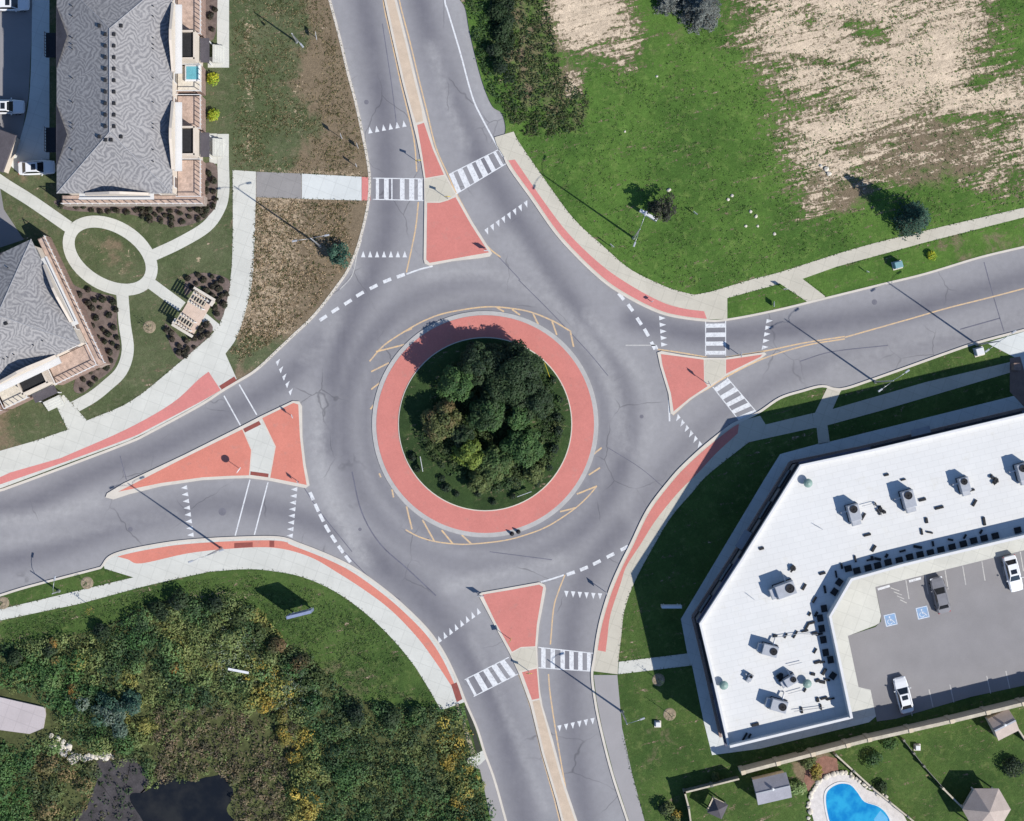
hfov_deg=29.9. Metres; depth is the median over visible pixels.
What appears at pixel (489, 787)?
pavement
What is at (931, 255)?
shrub
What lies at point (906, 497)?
rooftop unit
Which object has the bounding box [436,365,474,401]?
leafy tree
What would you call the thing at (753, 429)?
pavement
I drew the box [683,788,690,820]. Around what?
garden fence
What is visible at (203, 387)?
red paving
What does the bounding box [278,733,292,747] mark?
goldenrod clump
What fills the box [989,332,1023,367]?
pavement
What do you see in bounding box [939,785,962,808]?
garden fence
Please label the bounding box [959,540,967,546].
roof pad
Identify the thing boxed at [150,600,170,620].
border shrub
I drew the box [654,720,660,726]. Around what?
utility box
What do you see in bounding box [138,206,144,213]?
bed shrub
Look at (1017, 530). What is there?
roof pad
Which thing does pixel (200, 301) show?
bench
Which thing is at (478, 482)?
olive tree
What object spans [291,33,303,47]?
street lamp
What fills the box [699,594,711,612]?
window
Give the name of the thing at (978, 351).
utility box
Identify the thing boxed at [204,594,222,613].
border shrub
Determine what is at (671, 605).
site sign
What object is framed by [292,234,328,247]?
street lamp
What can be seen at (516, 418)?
leafy tree
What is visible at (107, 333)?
bed shrub
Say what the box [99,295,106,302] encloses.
bed shrub
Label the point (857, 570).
roof pad
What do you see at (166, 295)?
path
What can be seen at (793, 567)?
scrap heap
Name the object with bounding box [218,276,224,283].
bed shrub
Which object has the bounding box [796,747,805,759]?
shrub
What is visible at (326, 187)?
pavement
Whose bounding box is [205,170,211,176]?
bed shrub
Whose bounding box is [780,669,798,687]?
rooftop unit
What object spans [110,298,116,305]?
bed shrub
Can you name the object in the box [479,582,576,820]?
traffic island
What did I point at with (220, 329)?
path
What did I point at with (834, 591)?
roof pad
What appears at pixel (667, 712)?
mulch ring
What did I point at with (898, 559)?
roof pad
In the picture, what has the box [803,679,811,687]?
roof vent
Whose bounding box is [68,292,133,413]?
path
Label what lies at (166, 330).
bed shrub
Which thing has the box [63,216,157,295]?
path
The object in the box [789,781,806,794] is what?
shrub
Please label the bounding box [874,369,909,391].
street lamp
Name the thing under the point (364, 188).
tactile paving
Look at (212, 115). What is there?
shrub
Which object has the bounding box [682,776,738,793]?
garden fence
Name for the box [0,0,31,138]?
driveway
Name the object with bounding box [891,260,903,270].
utility box
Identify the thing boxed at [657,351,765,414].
traffic island
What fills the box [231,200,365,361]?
grass tufts
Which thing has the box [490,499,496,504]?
island shrub
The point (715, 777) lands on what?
shrub
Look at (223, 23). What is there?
path
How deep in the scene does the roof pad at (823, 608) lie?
232.26 m
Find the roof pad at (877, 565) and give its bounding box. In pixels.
[874,562,881,568]
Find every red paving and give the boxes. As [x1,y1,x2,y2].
[0,372,219,483]
[118,540,453,684]
[508,160,706,318]
[598,424,738,651]
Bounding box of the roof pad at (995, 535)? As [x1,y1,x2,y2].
[991,532,999,538]
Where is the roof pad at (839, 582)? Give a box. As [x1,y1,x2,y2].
[835,578,843,586]
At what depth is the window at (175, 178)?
235.14 m
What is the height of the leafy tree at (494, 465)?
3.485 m
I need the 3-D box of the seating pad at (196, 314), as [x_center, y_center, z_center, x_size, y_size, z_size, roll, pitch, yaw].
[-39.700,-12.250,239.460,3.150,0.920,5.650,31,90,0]
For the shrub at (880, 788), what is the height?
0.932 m
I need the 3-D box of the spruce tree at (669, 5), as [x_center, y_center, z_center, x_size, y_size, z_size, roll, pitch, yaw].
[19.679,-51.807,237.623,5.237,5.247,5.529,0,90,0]
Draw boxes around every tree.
[327,242,352,268]
[420,399,461,442]
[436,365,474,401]
[450,438,484,469]
[451,423,474,447]
[457,341,495,390]
[466,394,505,432]
[467,469,492,494]
[475,445,513,483]
[478,384,502,404]
[481,339,544,408]
[499,427,544,468]
[506,405,530,430]
[518,383,553,420]
[521,460,545,484]
[647,192,676,221]
[653,0,685,16]
[676,0,721,34]
[888,199,931,240]
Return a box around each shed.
[751,770,791,804]
[985,709,1018,740]
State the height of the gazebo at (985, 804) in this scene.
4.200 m
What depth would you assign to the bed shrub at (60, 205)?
239.38 m
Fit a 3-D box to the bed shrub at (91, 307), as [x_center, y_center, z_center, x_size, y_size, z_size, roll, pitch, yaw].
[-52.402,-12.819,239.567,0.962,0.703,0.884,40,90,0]
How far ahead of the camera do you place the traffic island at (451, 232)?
239.86 m
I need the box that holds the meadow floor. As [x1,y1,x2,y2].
[0,600,486,820]
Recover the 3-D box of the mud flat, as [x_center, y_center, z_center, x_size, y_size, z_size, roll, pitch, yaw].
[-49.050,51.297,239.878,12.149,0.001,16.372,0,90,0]
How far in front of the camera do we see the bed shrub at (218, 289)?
239.41 m
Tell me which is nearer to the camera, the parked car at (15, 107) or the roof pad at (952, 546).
the roof pad at (952, 546)
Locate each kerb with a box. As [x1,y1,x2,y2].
[0,0,370,490]
[0,536,506,820]
[504,157,1023,321]
[591,329,1023,820]
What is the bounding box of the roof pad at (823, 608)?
[821,605,827,611]
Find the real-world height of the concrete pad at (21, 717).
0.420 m
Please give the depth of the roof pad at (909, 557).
232.26 m
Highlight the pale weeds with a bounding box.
[204,604,315,715]
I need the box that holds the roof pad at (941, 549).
[937,546,944,552]
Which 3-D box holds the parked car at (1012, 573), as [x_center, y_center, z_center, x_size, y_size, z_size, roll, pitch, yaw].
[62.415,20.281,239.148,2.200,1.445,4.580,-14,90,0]
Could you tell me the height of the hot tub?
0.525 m
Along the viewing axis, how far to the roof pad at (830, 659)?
232.26 m
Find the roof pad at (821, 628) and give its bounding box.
[818,625,824,632]
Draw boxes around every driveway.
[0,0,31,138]
[0,189,23,246]
[11,0,48,171]
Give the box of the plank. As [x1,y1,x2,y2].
[228,668,248,673]
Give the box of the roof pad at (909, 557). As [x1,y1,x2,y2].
[906,553,913,560]
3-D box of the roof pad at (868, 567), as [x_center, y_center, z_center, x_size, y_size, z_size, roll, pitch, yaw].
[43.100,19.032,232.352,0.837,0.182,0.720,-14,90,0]
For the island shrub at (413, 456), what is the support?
on the traffic island at (421, 360)
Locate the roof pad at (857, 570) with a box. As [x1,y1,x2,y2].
[853,567,860,573]
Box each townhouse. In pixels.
[0,235,110,414]
[44,0,222,206]
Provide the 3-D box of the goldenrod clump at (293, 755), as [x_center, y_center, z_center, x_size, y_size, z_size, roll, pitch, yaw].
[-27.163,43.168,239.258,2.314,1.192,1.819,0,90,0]
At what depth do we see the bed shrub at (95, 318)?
239.44 m
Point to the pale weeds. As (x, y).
(251, 666)
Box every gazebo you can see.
[706,796,727,818]
[961,787,1010,820]
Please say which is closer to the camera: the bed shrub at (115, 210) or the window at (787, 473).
the window at (787, 473)
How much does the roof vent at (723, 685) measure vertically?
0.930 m
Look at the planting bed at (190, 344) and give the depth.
239.87 m
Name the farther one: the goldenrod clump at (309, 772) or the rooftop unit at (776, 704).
the goldenrod clump at (309, 772)
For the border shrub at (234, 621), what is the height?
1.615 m
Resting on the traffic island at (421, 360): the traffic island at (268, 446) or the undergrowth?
the undergrowth
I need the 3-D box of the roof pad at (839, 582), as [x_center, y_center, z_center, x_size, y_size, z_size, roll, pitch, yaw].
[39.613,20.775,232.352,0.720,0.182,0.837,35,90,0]
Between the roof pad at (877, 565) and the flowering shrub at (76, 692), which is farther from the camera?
the flowering shrub at (76, 692)
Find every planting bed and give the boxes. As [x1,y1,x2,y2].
[54,199,216,226]
[73,284,119,393]
[165,323,212,359]
[184,273,229,319]
[206,0,217,40]
[206,162,217,200]
[804,756,837,790]
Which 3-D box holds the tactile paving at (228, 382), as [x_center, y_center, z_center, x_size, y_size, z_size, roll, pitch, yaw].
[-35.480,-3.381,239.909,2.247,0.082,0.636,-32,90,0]
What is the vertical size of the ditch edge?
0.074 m
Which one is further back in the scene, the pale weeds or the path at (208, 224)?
the path at (208, 224)
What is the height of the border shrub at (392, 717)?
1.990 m
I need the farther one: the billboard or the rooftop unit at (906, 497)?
the billboard
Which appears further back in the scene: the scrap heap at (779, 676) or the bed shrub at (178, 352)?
the bed shrub at (178, 352)
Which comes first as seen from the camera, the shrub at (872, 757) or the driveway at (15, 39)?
the shrub at (872, 757)
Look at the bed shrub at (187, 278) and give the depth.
239.46 m
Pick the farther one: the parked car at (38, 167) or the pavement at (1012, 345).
the pavement at (1012, 345)
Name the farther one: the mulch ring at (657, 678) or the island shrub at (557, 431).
the mulch ring at (657, 678)
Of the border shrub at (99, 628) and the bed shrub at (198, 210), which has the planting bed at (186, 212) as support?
the bed shrub at (198, 210)
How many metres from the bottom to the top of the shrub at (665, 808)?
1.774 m
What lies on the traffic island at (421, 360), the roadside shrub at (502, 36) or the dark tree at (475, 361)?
the dark tree at (475, 361)
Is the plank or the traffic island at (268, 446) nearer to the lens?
the plank
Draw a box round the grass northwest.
[0,0,367,488]
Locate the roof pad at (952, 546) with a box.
[948,543,955,550]
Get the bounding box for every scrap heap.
[776,673,782,681]
[790,565,795,572]
[875,502,885,514]
[990,474,998,484]
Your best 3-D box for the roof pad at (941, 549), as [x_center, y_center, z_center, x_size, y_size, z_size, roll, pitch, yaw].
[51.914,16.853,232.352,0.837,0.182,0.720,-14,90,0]
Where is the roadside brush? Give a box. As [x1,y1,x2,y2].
[464,0,589,137]
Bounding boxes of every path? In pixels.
[0,174,71,230]
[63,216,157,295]
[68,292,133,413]
[148,279,185,310]
[152,134,228,259]
[202,314,224,335]
[208,0,228,67]
[209,134,216,163]
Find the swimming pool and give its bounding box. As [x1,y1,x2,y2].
[810,774,906,820]
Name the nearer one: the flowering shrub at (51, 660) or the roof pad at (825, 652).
the roof pad at (825, 652)
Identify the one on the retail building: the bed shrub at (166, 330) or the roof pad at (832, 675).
the roof pad at (832, 675)
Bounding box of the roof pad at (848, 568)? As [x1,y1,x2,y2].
[844,565,851,571]
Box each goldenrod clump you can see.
[254,696,268,713]
[262,696,278,710]
[270,709,287,723]
[275,723,288,738]
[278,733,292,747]
[285,749,302,763]
[300,807,314,819]
[302,765,315,777]
[310,794,320,807]
[437,751,451,766]
[443,757,458,771]
[449,794,466,807]
[450,742,465,758]
[450,787,463,800]
[456,801,468,816]
[457,811,474,820]
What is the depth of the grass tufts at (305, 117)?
239.85 m
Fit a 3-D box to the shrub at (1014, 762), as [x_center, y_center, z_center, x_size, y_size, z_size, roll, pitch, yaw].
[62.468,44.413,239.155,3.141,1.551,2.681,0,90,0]
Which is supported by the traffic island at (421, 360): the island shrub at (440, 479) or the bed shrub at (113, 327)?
the island shrub at (440, 479)
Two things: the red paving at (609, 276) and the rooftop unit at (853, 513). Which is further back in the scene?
the red paving at (609, 276)
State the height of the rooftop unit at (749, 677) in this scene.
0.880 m
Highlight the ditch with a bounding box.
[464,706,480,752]
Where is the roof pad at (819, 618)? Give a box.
[817,614,823,621]
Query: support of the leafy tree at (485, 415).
on the traffic island at (421, 360)
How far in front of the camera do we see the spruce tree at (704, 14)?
237.81 m
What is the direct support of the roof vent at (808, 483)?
on the retail building
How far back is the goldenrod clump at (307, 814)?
239.06 m
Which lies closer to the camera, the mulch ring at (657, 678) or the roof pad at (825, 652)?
the roof pad at (825, 652)
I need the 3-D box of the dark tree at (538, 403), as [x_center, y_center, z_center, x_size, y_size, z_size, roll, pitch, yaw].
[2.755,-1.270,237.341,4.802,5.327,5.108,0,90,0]
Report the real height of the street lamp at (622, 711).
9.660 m
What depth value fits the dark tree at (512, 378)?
234.96 m
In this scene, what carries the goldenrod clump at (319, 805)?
on the meadow floor
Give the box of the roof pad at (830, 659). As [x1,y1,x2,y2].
[827,656,833,663]
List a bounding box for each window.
[174,176,176,188]
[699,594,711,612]
[719,563,732,581]
[758,501,771,519]
[777,470,790,488]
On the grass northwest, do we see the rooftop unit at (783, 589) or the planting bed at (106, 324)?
the planting bed at (106, 324)
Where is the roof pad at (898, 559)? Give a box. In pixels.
[895,556,902,562]
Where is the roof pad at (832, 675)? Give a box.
[829,671,836,679]
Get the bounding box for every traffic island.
[106,401,308,498]
[372,311,597,536]
[384,0,491,265]
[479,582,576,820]
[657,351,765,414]
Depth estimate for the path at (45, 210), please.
239.88 m
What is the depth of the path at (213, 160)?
239.88 m
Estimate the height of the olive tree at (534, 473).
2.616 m
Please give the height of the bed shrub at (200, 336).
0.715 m
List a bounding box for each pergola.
[174,312,196,331]
[187,291,209,310]
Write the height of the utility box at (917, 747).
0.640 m
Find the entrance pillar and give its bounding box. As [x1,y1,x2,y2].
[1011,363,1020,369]
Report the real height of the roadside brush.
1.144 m
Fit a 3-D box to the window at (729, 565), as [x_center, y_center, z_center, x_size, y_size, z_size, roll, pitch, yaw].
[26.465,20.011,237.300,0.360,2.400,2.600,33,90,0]
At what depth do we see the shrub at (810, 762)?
238.96 m
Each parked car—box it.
[0,0,29,11]
[0,97,24,114]
[18,158,55,175]
[892,676,913,713]
[929,576,950,613]
[1002,554,1023,591]
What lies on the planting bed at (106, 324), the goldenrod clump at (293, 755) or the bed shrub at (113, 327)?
the bed shrub at (113, 327)
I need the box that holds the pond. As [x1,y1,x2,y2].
[130,775,233,820]
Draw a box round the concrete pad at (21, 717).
[0,697,45,733]
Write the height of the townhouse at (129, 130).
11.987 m
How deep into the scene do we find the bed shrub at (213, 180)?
239.26 m
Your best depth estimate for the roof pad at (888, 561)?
232.26 m
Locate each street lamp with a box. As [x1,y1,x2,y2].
[52,576,60,593]
[188,547,223,562]
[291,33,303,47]
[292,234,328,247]
[621,710,644,723]
[632,211,646,246]
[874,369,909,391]
[975,330,1015,352]
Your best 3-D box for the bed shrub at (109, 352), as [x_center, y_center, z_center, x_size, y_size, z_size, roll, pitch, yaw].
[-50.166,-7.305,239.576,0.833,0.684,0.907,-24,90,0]
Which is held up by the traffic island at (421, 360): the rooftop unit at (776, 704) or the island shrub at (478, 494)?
the island shrub at (478, 494)
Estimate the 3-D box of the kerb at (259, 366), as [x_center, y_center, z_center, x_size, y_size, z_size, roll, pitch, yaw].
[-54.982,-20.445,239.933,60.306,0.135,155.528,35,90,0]
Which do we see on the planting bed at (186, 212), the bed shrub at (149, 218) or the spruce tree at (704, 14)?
the bed shrub at (149, 218)
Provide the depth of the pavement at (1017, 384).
239.87 m
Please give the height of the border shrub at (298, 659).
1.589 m
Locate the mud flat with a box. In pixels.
[71,758,151,820]
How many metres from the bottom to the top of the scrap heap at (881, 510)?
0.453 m
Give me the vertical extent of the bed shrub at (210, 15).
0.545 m
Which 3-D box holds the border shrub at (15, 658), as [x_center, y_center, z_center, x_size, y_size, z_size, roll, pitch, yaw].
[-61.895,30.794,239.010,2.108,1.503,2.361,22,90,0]
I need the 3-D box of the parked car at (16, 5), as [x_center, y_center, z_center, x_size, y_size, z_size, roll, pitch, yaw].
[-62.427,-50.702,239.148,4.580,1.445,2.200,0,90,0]
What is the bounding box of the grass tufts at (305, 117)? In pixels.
[232,0,363,174]
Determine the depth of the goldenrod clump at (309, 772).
238.99 m
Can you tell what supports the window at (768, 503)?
in the retail building
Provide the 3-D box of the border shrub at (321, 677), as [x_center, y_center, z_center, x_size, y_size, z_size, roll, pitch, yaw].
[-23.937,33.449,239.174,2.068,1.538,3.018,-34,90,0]
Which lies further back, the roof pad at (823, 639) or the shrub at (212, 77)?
the shrub at (212, 77)
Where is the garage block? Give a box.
[0,130,19,172]
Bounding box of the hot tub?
[185,65,199,81]
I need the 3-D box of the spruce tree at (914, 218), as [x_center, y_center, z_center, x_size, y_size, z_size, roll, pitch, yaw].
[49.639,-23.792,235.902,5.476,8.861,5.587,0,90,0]
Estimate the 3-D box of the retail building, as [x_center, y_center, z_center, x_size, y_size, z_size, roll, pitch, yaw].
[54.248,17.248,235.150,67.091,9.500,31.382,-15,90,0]
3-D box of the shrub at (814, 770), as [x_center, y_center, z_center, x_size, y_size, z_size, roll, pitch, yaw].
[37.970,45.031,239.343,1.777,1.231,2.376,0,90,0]
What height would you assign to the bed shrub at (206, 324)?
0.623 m
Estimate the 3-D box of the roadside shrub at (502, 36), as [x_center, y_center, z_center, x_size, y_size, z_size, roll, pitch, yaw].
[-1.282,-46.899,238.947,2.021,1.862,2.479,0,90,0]
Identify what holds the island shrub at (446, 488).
on the traffic island at (421, 360)
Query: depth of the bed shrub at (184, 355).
239.36 m
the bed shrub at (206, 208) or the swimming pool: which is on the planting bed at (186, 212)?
the bed shrub at (206, 208)
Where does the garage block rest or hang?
on the driveway at (15, 39)
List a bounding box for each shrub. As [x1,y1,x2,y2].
[6,648,23,666]
[41,643,57,657]
[45,637,57,647]
[48,654,60,665]
[58,200,63,208]
[67,681,78,695]
[69,691,82,700]
[75,691,140,739]
[84,300,91,305]
[89,305,94,311]
[93,314,98,320]
[93,622,111,642]
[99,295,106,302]
[105,312,111,317]
[105,331,111,336]
[107,349,112,355]
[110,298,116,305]
[110,324,116,330]
[112,208,119,213]
[119,688,141,709]
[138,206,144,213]
[145,207,152,213]
[146,214,153,223]
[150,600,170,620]
[157,207,163,212]
[163,327,170,332]
[168,213,174,222]
[168,336,174,341]
[168,588,188,611]
[168,662,178,673]
[176,349,181,355]
[181,349,188,358]
[185,275,190,281]
[189,334,196,341]
[194,206,203,214]
[197,327,204,332]
[197,333,204,339]
[200,212,207,217]
[200,276,206,282]
[203,204,209,213]
[203,287,209,293]
[203,320,209,328]
[204,331,210,337]
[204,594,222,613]
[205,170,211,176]
[207,12,213,19]
[207,72,218,85]
[207,108,219,121]
[210,177,216,183]
[215,286,222,292]
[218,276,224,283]
[220,301,227,308]
[228,610,247,628]
[248,624,266,641]
[267,636,286,654]
[289,654,310,673]
[310,669,330,690]
[347,702,365,727]
[378,706,401,728]
[408,452,416,460]
[409,704,427,725]
[414,465,420,472]
[438,475,444,481]
[441,482,451,491]
[474,490,481,496]
[486,43,501,56]
[488,3,508,22]
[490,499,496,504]
[492,57,507,73]
[494,24,509,43]
[500,13,514,30]
[500,341,506,348]
[509,493,515,499]
[545,463,552,470]
[548,444,558,453]
[549,376,555,382]
[553,412,562,421]
[554,426,562,436]
[658,801,674,817]
[669,809,682,820]
[711,771,719,782]
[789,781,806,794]
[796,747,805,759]
[800,757,816,769]
[810,763,823,780]
[863,750,882,768]
[874,779,886,794]
[882,737,899,749]
[926,250,937,260]
[1001,757,1023,777]
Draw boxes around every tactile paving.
[219,377,236,388]
[234,542,252,547]
[269,541,273,546]
[362,177,367,199]
[451,682,461,701]
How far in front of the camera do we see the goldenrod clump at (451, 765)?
239.03 m
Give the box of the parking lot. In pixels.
[848,550,1023,720]
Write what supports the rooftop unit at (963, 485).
on the retail building
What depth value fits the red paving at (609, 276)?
239.88 m
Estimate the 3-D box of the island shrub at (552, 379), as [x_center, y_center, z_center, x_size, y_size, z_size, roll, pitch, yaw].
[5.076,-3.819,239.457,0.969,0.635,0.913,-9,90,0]
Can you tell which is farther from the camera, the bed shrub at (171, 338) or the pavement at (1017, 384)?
the pavement at (1017, 384)
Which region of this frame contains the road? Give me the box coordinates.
[0,0,1023,820]
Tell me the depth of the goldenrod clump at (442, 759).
239.08 m
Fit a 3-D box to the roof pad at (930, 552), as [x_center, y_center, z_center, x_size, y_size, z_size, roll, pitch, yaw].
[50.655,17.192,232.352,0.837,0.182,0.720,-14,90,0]
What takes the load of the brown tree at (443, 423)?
on the traffic island at (421, 360)
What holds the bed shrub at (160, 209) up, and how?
on the planting bed at (186, 212)
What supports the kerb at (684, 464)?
on the road
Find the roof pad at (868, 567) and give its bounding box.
[864,564,871,570]
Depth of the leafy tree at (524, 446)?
237.06 m
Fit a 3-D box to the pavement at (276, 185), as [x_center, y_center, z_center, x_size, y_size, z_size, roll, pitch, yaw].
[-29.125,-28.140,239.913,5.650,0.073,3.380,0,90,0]
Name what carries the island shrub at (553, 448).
on the traffic island at (421, 360)
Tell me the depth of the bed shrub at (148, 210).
239.35 m
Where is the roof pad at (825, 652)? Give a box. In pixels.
[822,649,828,656]
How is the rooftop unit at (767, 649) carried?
on the retail building
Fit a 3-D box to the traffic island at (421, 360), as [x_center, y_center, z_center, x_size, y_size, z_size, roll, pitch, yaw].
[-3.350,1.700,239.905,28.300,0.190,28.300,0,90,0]
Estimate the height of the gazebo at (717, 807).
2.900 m
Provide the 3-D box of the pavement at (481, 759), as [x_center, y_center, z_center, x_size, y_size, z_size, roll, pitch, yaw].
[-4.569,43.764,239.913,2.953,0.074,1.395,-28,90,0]
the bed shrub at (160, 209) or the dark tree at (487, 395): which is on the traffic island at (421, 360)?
the dark tree at (487, 395)
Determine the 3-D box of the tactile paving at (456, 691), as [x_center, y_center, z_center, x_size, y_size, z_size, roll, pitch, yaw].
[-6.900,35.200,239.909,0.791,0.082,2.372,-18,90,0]
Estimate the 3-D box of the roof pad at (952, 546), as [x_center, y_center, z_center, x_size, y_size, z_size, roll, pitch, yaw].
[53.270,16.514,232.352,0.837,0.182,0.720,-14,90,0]
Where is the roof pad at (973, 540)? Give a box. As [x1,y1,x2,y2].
[970,537,977,543]
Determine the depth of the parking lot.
239.87 m
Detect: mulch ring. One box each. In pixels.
[0,597,8,608]
[81,577,92,588]
[143,320,155,332]
[652,673,664,685]
[663,708,675,720]
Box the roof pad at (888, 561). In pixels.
[884,558,891,565]
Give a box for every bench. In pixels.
[181,318,192,326]
[194,297,205,305]
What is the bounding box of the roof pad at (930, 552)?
[926,549,933,555]
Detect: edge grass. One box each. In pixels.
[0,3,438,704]
[516,138,1023,813]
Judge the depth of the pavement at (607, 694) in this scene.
239.89 m
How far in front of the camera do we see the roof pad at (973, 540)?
232.26 m
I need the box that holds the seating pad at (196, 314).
[171,286,215,337]
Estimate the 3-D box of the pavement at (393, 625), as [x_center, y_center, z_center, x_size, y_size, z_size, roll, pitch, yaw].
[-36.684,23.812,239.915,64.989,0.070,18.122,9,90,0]
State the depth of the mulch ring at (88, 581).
239.86 m
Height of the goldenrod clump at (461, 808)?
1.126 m
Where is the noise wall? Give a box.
[738,697,1023,774]
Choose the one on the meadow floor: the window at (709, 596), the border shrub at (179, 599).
the border shrub at (179, 599)
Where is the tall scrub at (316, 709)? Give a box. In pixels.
[0,591,495,820]
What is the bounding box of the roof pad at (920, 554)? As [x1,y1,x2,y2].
[916,551,923,557]
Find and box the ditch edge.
[455,704,474,755]
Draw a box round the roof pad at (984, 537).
[980,534,987,541]
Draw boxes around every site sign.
[639,209,656,221]
[661,604,681,607]
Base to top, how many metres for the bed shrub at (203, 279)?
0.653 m
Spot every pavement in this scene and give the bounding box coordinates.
[0,170,255,487]
[0,538,463,708]
[256,172,301,198]
[302,174,361,199]
[462,751,484,765]
[474,759,504,820]
[494,132,1023,319]
[593,413,813,673]
[594,675,643,820]
[618,653,691,673]
[681,396,1023,754]
[812,362,1009,427]
[815,388,839,412]
[817,425,829,443]
[832,538,1023,723]
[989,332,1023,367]
[1010,357,1023,405]
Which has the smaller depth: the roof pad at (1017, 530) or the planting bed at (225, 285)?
the roof pad at (1017, 530)
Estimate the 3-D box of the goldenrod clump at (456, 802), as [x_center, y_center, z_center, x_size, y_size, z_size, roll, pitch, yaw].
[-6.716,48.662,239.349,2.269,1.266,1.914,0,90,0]
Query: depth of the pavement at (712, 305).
239.88 m
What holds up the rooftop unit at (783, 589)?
on the retail building
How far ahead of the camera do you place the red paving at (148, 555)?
239.88 m
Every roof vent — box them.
[719,681,727,689]
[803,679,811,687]
[804,479,812,487]
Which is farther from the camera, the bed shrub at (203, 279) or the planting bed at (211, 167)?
the planting bed at (211, 167)
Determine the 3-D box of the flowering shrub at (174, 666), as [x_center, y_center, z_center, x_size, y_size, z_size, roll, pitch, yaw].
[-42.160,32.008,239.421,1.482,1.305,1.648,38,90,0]
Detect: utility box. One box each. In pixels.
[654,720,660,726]
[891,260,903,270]
[914,744,920,750]
[973,346,984,356]
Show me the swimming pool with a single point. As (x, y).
(843, 797)
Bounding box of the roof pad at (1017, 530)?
[1014,526,1021,533]
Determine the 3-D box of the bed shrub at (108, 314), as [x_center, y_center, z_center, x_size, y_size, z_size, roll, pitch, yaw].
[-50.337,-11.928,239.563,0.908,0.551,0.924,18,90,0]
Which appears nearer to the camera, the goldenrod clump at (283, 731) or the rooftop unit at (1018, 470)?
the rooftop unit at (1018, 470)
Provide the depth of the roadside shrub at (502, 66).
238.57 m
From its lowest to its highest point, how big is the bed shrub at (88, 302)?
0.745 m
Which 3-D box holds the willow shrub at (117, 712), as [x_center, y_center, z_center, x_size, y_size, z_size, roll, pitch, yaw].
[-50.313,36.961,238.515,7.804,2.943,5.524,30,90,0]
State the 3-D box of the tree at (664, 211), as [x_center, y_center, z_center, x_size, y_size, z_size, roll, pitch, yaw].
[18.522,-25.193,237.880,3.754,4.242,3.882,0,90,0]
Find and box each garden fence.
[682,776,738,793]
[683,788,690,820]
[833,752,913,820]
[901,738,941,785]
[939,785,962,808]
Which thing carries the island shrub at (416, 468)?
on the traffic island at (421, 360)
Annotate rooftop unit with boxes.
[745,673,753,682]
[756,638,778,657]
[764,691,787,713]
[768,572,796,599]
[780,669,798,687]
[838,502,861,525]
[892,488,916,512]
[950,476,970,495]
[1006,462,1023,484]
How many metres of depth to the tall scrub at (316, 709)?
238.87 m
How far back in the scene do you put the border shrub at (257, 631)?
238.82 m
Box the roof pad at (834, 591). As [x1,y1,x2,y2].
[830,588,838,595]
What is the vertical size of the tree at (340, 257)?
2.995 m
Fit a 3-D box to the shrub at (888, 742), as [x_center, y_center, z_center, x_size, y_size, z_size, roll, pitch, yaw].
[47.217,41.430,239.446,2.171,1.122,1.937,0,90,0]
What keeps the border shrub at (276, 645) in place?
on the meadow floor
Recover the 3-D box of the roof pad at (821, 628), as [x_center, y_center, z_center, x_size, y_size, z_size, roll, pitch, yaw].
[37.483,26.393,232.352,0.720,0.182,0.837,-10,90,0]
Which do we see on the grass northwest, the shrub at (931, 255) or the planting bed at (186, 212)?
the planting bed at (186, 212)
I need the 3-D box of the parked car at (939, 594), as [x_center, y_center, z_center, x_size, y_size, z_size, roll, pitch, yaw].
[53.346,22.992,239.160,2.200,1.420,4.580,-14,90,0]
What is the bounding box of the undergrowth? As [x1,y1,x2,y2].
[418,361,565,493]
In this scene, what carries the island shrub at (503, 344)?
on the traffic island at (421, 360)
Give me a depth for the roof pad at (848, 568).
232.26 m
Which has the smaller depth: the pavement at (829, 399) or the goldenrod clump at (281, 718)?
the goldenrod clump at (281, 718)
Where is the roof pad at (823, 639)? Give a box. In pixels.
[820,636,826,643]
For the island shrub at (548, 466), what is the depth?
239.29 m
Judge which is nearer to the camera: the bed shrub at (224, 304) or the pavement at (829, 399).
the bed shrub at (224, 304)
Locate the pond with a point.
(206, 799)
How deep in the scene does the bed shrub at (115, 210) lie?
239.37 m
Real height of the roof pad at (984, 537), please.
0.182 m
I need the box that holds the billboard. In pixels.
[286,608,313,618]
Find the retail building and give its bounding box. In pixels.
[691,407,1023,747]

